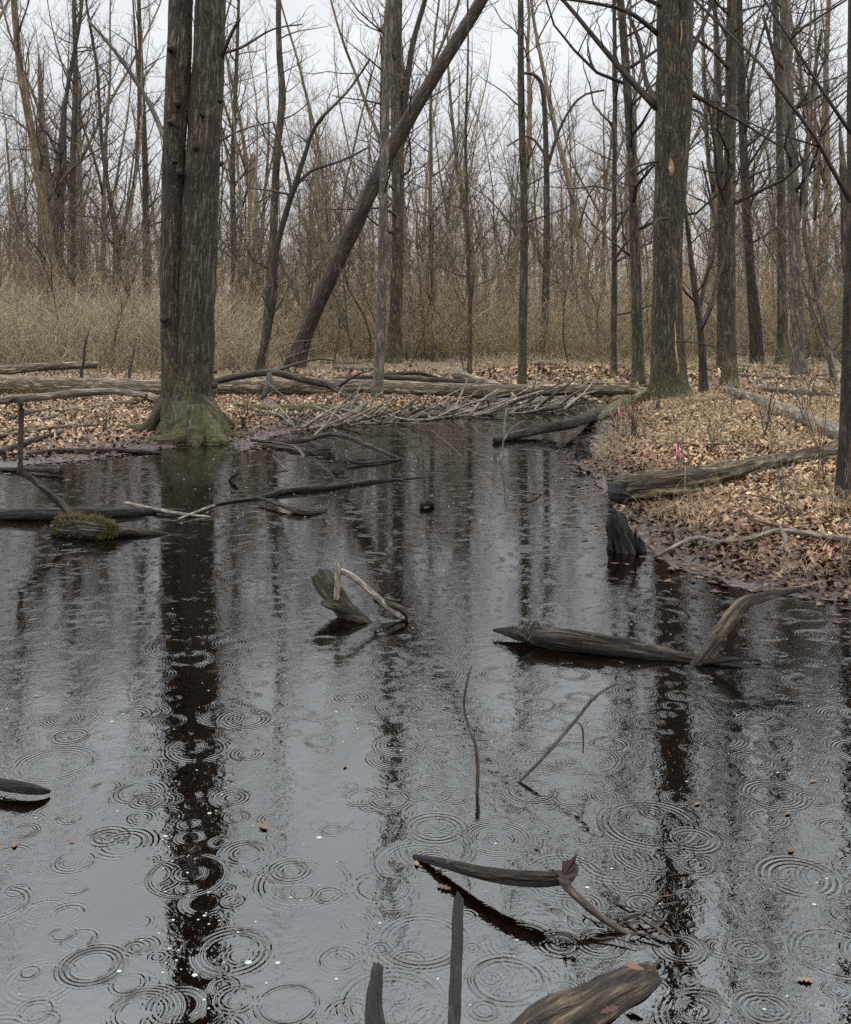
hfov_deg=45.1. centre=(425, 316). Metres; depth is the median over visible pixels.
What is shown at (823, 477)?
bare shrub
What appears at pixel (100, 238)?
sapling
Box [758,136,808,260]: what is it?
forest tree
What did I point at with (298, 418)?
stick
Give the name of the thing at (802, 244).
sapling
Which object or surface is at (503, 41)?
sky
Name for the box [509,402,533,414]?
stick
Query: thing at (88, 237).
sapling
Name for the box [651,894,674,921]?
wet twig
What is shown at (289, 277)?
dead leaning tree
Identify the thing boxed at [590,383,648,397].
fallen log
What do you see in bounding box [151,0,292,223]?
forest tree
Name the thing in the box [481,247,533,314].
sapling
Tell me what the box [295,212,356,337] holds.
sapling
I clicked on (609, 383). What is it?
fallen log
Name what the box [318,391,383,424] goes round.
stick
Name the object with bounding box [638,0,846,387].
tree
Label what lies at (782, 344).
tree
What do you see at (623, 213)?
sapling
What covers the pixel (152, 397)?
fallen branch
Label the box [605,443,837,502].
rotten log
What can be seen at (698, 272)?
sapling
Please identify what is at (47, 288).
sapling
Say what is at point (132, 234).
sapling
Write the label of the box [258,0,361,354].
bare tree
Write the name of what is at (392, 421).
stick
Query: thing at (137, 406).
fallen branch
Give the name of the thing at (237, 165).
bare tree
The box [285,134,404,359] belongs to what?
sapling
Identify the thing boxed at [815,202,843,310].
sapling
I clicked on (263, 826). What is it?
floating leaf
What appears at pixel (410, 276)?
sapling
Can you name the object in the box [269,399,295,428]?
stick
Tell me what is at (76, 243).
sapling
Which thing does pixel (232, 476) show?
stick
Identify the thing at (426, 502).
stick
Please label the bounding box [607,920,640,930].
wet twig
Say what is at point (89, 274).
sapling
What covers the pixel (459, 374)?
fallen branch
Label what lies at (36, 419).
fallen branch
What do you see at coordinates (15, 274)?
sapling
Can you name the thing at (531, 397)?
stick
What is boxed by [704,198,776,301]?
sapling
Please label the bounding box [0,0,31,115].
forest tree
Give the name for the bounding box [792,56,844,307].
forest tree
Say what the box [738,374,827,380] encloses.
fallen log
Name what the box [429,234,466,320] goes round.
sapling
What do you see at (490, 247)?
sapling
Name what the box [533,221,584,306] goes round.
sapling
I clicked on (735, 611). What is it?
bare branch
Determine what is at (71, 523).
snagged branch
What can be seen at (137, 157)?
bare tree
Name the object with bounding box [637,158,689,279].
sapling
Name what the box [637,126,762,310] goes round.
sapling
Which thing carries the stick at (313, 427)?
on the water
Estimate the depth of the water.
3.52 m
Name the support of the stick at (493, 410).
on the water
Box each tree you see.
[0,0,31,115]
[0,0,31,305]
[0,0,142,306]
[0,0,162,286]
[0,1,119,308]
[0,43,100,246]
[0,59,12,183]
[0,82,47,298]
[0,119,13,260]
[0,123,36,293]
[0,147,19,265]
[1,0,125,304]
[1,100,37,265]
[8,41,90,302]
[11,79,37,294]
[16,0,119,297]
[19,3,111,239]
[34,0,159,311]
[55,64,119,277]
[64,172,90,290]
[76,0,159,315]
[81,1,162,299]
[85,0,301,445]
[85,147,126,280]
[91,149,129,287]
[98,0,166,307]
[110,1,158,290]
[121,85,160,269]
[125,92,162,286]
[149,95,219,215]
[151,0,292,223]
[192,13,298,246]
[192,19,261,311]
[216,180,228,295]
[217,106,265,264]
[218,0,293,312]
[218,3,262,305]
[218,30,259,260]
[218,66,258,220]
[218,147,243,250]
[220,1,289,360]
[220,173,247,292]
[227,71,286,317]
[237,0,334,368]
[237,6,328,308]
[240,152,266,335]
[244,53,370,369]
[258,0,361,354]
[263,60,340,322]
[278,252,324,347]
[281,103,336,263]
[283,0,498,367]
[285,0,500,337]
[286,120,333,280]
[287,109,353,285]
[289,98,350,250]
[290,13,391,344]
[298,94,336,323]
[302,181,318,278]
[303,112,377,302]
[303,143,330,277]
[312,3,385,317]
[314,0,460,363]
[320,96,378,294]
[333,0,403,398]
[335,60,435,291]
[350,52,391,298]
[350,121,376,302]
[352,0,448,310]
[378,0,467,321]
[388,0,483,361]
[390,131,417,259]
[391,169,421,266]
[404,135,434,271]
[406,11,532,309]
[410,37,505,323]
[413,45,490,275]
[420,0,519,318]
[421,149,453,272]
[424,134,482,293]
[437,0,515,373]
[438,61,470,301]
[441,118,505,267]
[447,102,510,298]
[458,0,597,332]
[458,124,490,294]
[474,0,594,383]
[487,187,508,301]
[491,125,541,283]
[493,95,556,281]
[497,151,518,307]
[507,56,604,359]
[511,0,811,384]
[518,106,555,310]
[524,0,623,330]
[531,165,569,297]
[533,122,595,279]
[534,29,633,323]
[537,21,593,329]
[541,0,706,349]
[545,0,701,375]
[560,0,798,399]
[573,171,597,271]
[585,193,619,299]
[587,169,610,299]
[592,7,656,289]
[594,0,656,316]
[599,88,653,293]
[610,0,850,502]
[610,86,653,261]
[617,0,744,244]
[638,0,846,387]
[652,0,795,333]
[682,5,757,392]
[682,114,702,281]
[686,0,764,346]
[693,0,823,363]
[694,0,754,369]
[695,73,759,324]
[699,0,818,274]
[700,118,769,267]
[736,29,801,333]
[740,158,776,297]
[746,0,847,349]
[747,0,846,364]
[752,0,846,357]
[756,123,810,293]
[757,0,846,375]
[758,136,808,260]
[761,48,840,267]
[764,0,840,384]
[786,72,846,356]
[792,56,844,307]
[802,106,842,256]
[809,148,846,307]
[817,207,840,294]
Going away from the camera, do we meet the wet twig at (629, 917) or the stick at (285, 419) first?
the wet twig at (629, 917)
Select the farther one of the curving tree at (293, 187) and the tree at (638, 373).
the curving tree at (293, 187)
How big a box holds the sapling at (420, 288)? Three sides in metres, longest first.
8.402 x 3.566 x 2.541 m
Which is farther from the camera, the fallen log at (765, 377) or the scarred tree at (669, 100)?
the fallen log at (765, 377)
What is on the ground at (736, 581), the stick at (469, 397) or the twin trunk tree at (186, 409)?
the twin trunk tree at (186, 409)
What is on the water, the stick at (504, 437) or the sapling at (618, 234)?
the stick at (504, 437)
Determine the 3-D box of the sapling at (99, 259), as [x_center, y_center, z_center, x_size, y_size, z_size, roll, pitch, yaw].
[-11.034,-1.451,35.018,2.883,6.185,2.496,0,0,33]
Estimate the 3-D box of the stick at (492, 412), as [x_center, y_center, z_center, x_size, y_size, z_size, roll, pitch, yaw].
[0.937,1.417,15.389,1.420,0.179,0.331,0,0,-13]
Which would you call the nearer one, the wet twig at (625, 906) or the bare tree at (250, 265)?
the wet twig at (625, 906)
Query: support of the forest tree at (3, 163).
on the ground at (736, 581)
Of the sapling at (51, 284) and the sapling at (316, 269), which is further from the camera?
the sapling at (316, 269)
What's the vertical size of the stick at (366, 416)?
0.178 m
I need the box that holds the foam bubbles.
[0,450,833,1013]
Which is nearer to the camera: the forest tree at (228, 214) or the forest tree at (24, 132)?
the forest tree at (228, 214)
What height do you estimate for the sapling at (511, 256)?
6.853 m
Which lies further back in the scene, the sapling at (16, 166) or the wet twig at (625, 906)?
the sapling at (16, 166)
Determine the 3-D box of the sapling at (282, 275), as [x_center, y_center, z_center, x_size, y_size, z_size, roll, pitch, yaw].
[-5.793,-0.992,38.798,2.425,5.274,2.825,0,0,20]
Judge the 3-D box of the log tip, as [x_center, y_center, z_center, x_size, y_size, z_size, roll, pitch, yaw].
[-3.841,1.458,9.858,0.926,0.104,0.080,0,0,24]
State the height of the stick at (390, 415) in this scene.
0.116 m
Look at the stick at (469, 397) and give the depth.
15.38 m
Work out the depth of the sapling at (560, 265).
45.32 m
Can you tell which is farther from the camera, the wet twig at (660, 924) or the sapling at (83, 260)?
the sapling at (83, 260)
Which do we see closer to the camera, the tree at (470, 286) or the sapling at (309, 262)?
the tree at (470, 286)
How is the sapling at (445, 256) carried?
on the ground at (736, 581)
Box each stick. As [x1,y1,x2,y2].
[124,501,214,519]
[228,472,239,480]
[237,407,310,424]
[256,496,324,519]
[261,400,293,426]
[264,380,320,423]
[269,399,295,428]
[272,455,287,470]
[274,402,341,421]
[293,401,355,428]
[296,407,302,428]
[298,411,309,427]
[302,408,332,428]
[305,395,335,419]
[309,408,335,426]
[309,425,330,429]
[313,405,350,425]
[316,393,367,420]
[318,386,372,421]
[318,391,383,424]
[319,398,375,427]
[320,380,359,405]
[323,401,367,424]
[323,406,381,423]
[326,385,344,420]
[336,394,402,426]
[338,402,419,426]
[339,415,416,420]
[342,393,377,426]
[342,393,401,414]
[344,450,404,464]
[345,380,362,419]
[351,408,404,424]
[352,395,392,421]
[360,400,391,424]
[368,413,425,424]
[377,382,405,419]
[377,409,401,423]
[377,409,410,421]
[389,421,419,423]
[393,397,420,422]
[399,408,426,421]
[403,393,479,421]
[404,414,456,421]
[405,403,432,417]
[411,380,482,420]
[413,411,460,417]
[415,405,466,414]
[418,389,432,417]
[419,499,434,507]
[420,414,460,417]
[428,429,461,456]
[433,394,510,417]
[444,405,535,418]
[453,383,484,408]
[454,380,467,406]
[455,397,516,414]
[463,665,479,794]
[467,389,499,416]
[471,380,544,416]
[472,398,518,416]
[477,381,489,406]
[478,390,543,416]
[499,400,523,461]
[502,395,534,406]
[503,389,558,407]
[508,402,558,413]
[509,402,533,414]
[516,380,566,411]
[516,489,542,494]
[517,683,615,782]
[526,399,599,412]
[532,388,585,409]
[537,380,574,408]
[559,382,597,405]
[563,390,598,409]
[567,395,596,408]
[573,380,594,403]
[638,915,677,943]
[750,494,811,520]
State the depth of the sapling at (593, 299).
31.35 m
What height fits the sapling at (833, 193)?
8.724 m
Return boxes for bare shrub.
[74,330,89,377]
[102,409,110,432]
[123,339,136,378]
[234,397,250,428]
[274,334,303,373]
[621,389,650,438]
[651,340,677,407]
[663,415,693,468]
[707,408,724,452]
[723,363,739,416]
[740,360,784,436]
[744,338,802,522]
[770,329,832,425]
[787,370,838,486]
[825,462,850,579]
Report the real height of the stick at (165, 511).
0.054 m
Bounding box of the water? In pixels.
[0,402,850,1023]
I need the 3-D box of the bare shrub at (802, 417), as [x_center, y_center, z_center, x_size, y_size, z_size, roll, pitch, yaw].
[4.131,0.688,11.179,0.392,1.130,0.604,0,0,-43]
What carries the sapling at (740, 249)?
on the ground at (736, 581)
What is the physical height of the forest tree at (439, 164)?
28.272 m
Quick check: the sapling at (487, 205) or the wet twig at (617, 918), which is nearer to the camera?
the wet twig at (617, 918)
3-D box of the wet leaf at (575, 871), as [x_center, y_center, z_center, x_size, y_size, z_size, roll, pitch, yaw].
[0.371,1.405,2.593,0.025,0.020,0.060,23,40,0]
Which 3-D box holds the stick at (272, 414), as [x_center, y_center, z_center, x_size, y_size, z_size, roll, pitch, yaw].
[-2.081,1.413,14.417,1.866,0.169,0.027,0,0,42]
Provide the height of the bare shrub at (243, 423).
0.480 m
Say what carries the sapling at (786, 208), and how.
on the ground at (736, 581)
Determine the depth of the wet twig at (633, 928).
2.52 m
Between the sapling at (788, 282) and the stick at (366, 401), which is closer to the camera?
the stick at (366, 401)
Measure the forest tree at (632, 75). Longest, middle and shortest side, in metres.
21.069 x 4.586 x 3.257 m
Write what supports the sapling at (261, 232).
on the ground at (736, 581)
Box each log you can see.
[0,361,97,374]
[0,375,646,404]
[0,388,146,403]
[0,507,184,519]
[0,778,50,794]
[28,448,160,456]
[228,403,391,414]
[321,359,373,363]
[335,366,373,371]
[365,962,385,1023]
[492,405,606,442]
[493,620,787,671]
[502,360,572,367]
[510,961,663,1023]
[574,379,647,385]
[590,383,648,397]
[594,390,648,421]
[598,360,648,366]
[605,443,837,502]
[681,397,739,401]
[696,360,788,367]
[723,386,838,440]
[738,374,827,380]
[758,387,839,396]
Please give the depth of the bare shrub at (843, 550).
5.72 m
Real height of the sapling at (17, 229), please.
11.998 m
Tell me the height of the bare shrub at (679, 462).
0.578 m
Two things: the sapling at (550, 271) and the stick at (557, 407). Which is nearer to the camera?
the stick at (557, 407)
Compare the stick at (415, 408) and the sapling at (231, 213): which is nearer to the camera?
the stick at (415, 408)
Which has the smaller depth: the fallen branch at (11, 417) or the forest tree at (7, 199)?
the fallen branch at (11, 417)
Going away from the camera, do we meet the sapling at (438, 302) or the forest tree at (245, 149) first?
the sapling at (438, 302)
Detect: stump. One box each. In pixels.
[310,563,407,622]
[574,436,592,458]
[605,508,646,554]
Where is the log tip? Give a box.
[0,466,64,474]
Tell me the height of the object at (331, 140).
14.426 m
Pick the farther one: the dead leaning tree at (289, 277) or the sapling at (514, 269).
the sapling at (514, 269)
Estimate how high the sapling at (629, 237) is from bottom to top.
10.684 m
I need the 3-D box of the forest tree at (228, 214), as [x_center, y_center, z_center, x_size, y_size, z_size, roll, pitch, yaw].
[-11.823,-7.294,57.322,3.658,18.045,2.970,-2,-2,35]
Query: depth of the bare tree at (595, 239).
39.47 m
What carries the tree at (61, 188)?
on the ground at (736, 581)
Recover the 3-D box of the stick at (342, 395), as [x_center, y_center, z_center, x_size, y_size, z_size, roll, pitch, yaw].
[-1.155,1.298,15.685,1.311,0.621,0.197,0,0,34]
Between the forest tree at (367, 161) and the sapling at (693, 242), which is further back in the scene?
the forest tree at (367, 161)
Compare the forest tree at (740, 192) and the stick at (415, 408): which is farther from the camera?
the forest tree at (740, 192)
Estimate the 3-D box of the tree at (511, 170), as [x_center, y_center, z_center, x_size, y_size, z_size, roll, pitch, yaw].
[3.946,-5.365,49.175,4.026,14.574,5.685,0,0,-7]
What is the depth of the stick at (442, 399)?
14.47 m
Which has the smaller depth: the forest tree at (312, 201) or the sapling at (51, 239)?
the sapling at (51, 239)
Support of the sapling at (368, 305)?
on the ground at (736, 581)
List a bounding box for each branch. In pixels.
[0,411,72,423]
[0,424,97,437]
[0,429,63,453]
[5,397,169,539]
[8,407,53,420]
[61,392,158,412]
[126,405,152,408]
[214,358,370,401]
[238,411,311,416]
[250,387,401,458]
[336,371,495,383]
[412,854,630,933]
[448,891,463,1023]
[451,369,502,383]
[656,518,850,557]
[690,586,801,664]
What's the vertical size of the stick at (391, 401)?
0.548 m
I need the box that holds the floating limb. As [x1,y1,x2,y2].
[201,471,479,508]
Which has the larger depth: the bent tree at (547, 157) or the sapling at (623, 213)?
the sapling at (623, 213)
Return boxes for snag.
[839,122,846,288]
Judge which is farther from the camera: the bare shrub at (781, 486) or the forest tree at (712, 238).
the forest tree at (712, 238)
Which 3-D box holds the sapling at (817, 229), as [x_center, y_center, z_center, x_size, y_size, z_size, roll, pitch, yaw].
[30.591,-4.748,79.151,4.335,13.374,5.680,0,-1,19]
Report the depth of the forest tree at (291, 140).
79.09 m
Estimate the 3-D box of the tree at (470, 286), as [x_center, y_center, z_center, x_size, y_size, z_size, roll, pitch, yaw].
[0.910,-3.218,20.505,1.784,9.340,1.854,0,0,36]
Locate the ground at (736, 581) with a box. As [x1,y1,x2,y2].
[0,334,850,601]
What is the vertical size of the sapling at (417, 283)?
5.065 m
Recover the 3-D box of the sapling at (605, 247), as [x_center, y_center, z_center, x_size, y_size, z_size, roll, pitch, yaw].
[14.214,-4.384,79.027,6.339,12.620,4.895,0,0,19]
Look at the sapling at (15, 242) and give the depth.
75.19 m
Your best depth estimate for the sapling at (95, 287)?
34.81 m
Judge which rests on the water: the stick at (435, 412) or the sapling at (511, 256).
the stick at (435, 412)
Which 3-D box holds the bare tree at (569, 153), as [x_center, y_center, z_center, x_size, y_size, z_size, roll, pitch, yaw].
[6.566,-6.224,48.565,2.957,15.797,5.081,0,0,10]
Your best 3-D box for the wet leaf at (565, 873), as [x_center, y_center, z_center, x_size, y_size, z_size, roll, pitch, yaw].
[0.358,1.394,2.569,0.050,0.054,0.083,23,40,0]
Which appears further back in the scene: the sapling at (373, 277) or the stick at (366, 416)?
the sapling at (373, 277)
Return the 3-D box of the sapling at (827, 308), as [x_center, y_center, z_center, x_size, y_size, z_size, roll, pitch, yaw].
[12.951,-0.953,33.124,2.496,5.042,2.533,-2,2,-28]
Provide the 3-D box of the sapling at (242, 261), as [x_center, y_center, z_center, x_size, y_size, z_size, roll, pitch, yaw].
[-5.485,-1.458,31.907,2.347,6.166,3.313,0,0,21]
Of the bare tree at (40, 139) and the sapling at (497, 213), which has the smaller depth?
the bare tree at (40, 139)
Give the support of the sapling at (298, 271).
on the ground at (736, 581)
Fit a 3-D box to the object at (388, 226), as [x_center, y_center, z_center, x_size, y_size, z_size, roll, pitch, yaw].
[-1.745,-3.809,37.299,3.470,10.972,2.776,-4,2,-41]
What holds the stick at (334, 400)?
on the water
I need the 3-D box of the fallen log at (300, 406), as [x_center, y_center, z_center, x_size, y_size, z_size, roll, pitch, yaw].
[-1.745,1.391,15.280,2.488,0.212,0.390,0,0,1]
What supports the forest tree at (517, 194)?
on the ground at (736, 581)
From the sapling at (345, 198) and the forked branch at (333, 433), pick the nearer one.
the forked branch at (333, 433)
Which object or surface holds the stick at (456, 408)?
on the water
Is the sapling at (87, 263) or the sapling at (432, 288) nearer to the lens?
the sapling at (432, 288)
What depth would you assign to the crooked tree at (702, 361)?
17.67 m
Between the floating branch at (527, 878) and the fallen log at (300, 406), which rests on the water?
the floating branch at (527, 878)
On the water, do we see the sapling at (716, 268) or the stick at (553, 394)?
the stick at (553, 394)
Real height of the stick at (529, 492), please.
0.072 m
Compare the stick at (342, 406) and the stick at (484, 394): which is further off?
the stick at (484, 394)
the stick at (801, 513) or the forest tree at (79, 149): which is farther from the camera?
the forest tree at (79, 149)
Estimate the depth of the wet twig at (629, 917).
2.59 m
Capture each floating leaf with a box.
[259,822,267,828]
[436,883,450,889]
[795,976,811,981]
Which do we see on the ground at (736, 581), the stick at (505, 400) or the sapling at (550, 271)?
the sapling at (550, 271)
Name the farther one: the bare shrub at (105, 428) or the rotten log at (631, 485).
the bare shrub at (105, 428)
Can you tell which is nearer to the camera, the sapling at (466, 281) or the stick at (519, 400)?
the stick at (519, 400)
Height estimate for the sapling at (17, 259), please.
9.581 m
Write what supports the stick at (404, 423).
on the water
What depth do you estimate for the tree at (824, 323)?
20.14 m
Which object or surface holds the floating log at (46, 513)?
on the water
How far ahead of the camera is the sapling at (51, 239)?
30.36 m
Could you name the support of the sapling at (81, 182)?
on the ground at (736, 581)
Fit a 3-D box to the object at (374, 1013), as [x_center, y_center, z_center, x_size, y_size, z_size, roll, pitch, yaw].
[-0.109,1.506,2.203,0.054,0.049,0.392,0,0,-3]
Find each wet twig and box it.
[580,933,636,945]
[582,914,602,923]
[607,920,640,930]
[608,917,637,931]
[611,902,662,917]
[615,910,641,919]
[618,912,641,924]
[624,902,677,918]
[628,918,663,923]
[628,932,661,940]
[632,912,668,935]
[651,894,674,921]
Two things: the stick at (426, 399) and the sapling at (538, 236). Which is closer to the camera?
the stick at (426, 399)
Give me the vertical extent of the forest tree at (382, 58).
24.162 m
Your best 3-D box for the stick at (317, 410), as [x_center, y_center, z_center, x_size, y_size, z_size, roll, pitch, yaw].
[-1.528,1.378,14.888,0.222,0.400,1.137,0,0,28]
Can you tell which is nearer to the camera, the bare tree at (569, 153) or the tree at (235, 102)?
the tree at (235, 102)
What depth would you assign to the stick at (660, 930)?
2.48 m
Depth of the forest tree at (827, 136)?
41.48 m
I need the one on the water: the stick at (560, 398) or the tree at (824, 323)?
the stick at (560, 398)
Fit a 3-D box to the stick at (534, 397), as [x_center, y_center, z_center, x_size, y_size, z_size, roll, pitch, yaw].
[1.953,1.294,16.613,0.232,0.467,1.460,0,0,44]
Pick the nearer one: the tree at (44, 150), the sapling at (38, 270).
the sapling at (38, 270)
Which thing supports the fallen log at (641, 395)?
on the ground at (736, 581)
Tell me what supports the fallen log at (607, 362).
on the ground at (736, 581)
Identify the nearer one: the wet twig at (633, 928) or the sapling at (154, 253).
the wet twig at (633, 928)
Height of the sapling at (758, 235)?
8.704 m
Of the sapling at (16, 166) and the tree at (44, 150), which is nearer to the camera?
the tree at (44, 150)
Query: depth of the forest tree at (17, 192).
106.22 m
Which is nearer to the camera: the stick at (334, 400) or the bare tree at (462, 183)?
the stick at (334, 400)
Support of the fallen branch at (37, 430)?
on the ground at (736, 581)
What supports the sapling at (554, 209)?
on the ground at (736, 581)
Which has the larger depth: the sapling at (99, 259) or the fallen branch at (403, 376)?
the sapling at (99, 259)
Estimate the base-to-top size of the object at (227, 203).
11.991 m
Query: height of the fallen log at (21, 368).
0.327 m
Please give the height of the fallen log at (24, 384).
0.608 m
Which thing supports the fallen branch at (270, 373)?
on the ground at (736, 581)
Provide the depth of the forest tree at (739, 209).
102.47 m
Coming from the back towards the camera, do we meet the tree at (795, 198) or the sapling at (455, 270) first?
the sapling at (455, 270)
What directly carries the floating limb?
on the water
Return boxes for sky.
[0,0,847,317]
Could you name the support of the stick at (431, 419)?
on the water
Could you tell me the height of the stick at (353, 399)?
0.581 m
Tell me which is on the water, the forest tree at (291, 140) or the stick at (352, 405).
the stick at (352, 405)
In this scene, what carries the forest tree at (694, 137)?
on the ground at (736, 581)
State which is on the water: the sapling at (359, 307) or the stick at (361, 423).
the stick at (361, 423)
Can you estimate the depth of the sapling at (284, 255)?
40.00 m
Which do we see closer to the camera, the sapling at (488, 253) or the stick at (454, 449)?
the stick at (454, 449)
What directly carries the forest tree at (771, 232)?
on the ground at (736, 581)
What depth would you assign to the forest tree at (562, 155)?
45.42 m
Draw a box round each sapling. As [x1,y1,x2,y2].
[0,137,80,291]
[0,158,31,241]
[0,168,33,253]
[0,186,28,264]
[1,187,35,293]
[1,188,36,289]
[1,191,36,292]
[1,215,36,286]
[2,207,36,272]
[2,226,56,341]
[3,255,30,301]
[4,176,97,356]
[13,153,145,320]
[19,235,60,303]
[22,253,70,328]
[24,148,160,317]
[24,165,84,327]
[27,211,109,295]
[30,216,109,297]
[62,205,129,315]
[62,234,121,314]
[63,185,140,313]
[66,211,97,294]
[67,200,131,285]
[76,178,100,297]
[78,182,160,323]
[80,196,160,371]
[85,223,112,296]
[95,184,159,292]
[108,204,155,300]
[108,210,159,286]
[110,212,158,290]
[113,203,156,292]
[121,205,157,306]
[128,200,159,285]
[131,211,160,290]
[137,186,249,296]
[139,215,159,294]
[216,178,278,334]
[217,214,244,307]
[217,240,238,299]
[218,147,265,298]
[218,185,297,359]
[218,227,273,322]
[221,229,279,343]
[224,199,284,277]
[224,211,303,340]
[237,224,283,324]
[242,117,338,290]
[242,174,374,353]
[244,194,320,307]
[244,220,302,293]
[254,226,303,345]
[268,166,335,343]
[278,175,336,295]
[278,221,325,308]
[279,165,373,359]
[279,174,370,355]
[285,127,376,298]
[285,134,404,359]
[285,244,362,357]
[287,210,351,339]
[288,215,330,327]
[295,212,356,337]
[308,230,363,316]
[311,187,390,357]
[315,198,390,369]
[319,105,427,301]
[329,217,375,296]
[334,236,410,339]
[348,245,375,287]
[365,179,410,332]
[378,189,482,370]
[385,175,474,362]
[387,169,469,357]
[389,121,496,358]
[404,241,445,331]
[407,176,512,356]
[413,197,503,356]
[413,267,459,344]
[417,226,453,286]
[418,228,464,295]
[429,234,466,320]
[439,206,492,347]
[444,121,539,303]
[454,189,498,308]
[454,201,512,318]
[456,87,578,306]
[458,206,512,312]
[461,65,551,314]
[464,181,533,333]
[465,214,531,295]
[473,227,517,321]
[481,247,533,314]
[488,189,539,343]
[494,186,572,312]
[494,235,536,304]
[495,235,535,310]
[501,178,619,363]
[519,147,601,296]
[519,219,577,318]
[529,211,608,366]
[530,240,570,319]
[533,218,575,302]
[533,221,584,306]
[538,181,609,305]
[542,220,649,356]
[550,193,624,299]
[551,247,598,317]
[553,178,598,342]
[577,192,645,281]
[587,119,654,304]
[590,267,622,295]
[593,184,693,342]
[605,172,647,278]
[606,187,652,307]
[610,224,687,342]
[622,217,684,359]
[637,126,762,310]
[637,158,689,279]
[648,200,708,308]
[682,234,710,321]
[682,246,713,328]
[685,220,761,340]
[690,193,743,329]
[690,216,761,345]
[695,131,825,367]
[703,194,776,322]
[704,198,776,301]
[735,148,786,335]
[735,260,775,344]
[736,213,754,294]
[738,120,801,299]
[738,161,776,294]
[744,112,846,305]
[762,201,842,360]
[766,241,822,315]
[767,202,837,296]
[771,212,839,321]
[787,223,842,359]
[799,180,838,291]
[811,82,846,312]
[812,183,842,319]
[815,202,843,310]
[822,244,842,325]
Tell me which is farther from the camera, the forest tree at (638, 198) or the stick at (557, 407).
the forest tree at (638, 198)
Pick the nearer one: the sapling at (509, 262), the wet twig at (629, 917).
the wet twig at (629, 917)
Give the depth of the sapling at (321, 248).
35.76 m
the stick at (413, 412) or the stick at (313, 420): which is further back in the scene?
the stick at (413, 412)
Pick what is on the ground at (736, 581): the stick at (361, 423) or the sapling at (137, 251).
the sapling at (137, 251)
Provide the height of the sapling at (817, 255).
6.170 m
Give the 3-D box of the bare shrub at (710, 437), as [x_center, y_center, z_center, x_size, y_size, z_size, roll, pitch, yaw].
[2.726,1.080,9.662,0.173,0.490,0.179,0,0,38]
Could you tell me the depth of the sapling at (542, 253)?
82.56 m
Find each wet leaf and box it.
[556,854,578,883]
[569,868,577,883]
[600,1005,618,1013]
[623,963,643,969]
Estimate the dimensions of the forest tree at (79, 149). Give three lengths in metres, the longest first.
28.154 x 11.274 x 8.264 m
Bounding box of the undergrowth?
[0,194,843,375]
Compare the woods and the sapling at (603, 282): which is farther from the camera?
the woods
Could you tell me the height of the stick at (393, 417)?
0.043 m
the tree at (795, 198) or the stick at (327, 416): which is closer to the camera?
the stick at (327, 416)
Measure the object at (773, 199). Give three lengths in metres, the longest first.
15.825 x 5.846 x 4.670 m
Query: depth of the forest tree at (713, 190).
49.65 m
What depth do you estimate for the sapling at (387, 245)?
39.99 m
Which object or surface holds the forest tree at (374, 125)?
on the ground at (736, 581)
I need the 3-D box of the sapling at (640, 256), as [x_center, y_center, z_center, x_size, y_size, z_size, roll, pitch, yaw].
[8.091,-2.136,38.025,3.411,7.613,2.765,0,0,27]
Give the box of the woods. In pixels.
[0,111,842,318]
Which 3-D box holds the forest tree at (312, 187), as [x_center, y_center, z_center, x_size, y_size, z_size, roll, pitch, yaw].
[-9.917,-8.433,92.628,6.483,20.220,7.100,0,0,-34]
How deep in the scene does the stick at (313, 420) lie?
13.48 m
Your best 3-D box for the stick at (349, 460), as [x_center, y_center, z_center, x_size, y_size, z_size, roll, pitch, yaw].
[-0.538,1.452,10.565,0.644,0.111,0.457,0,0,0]
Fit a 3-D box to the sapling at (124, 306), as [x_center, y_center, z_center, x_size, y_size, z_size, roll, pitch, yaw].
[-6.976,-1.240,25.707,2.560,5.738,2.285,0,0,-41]

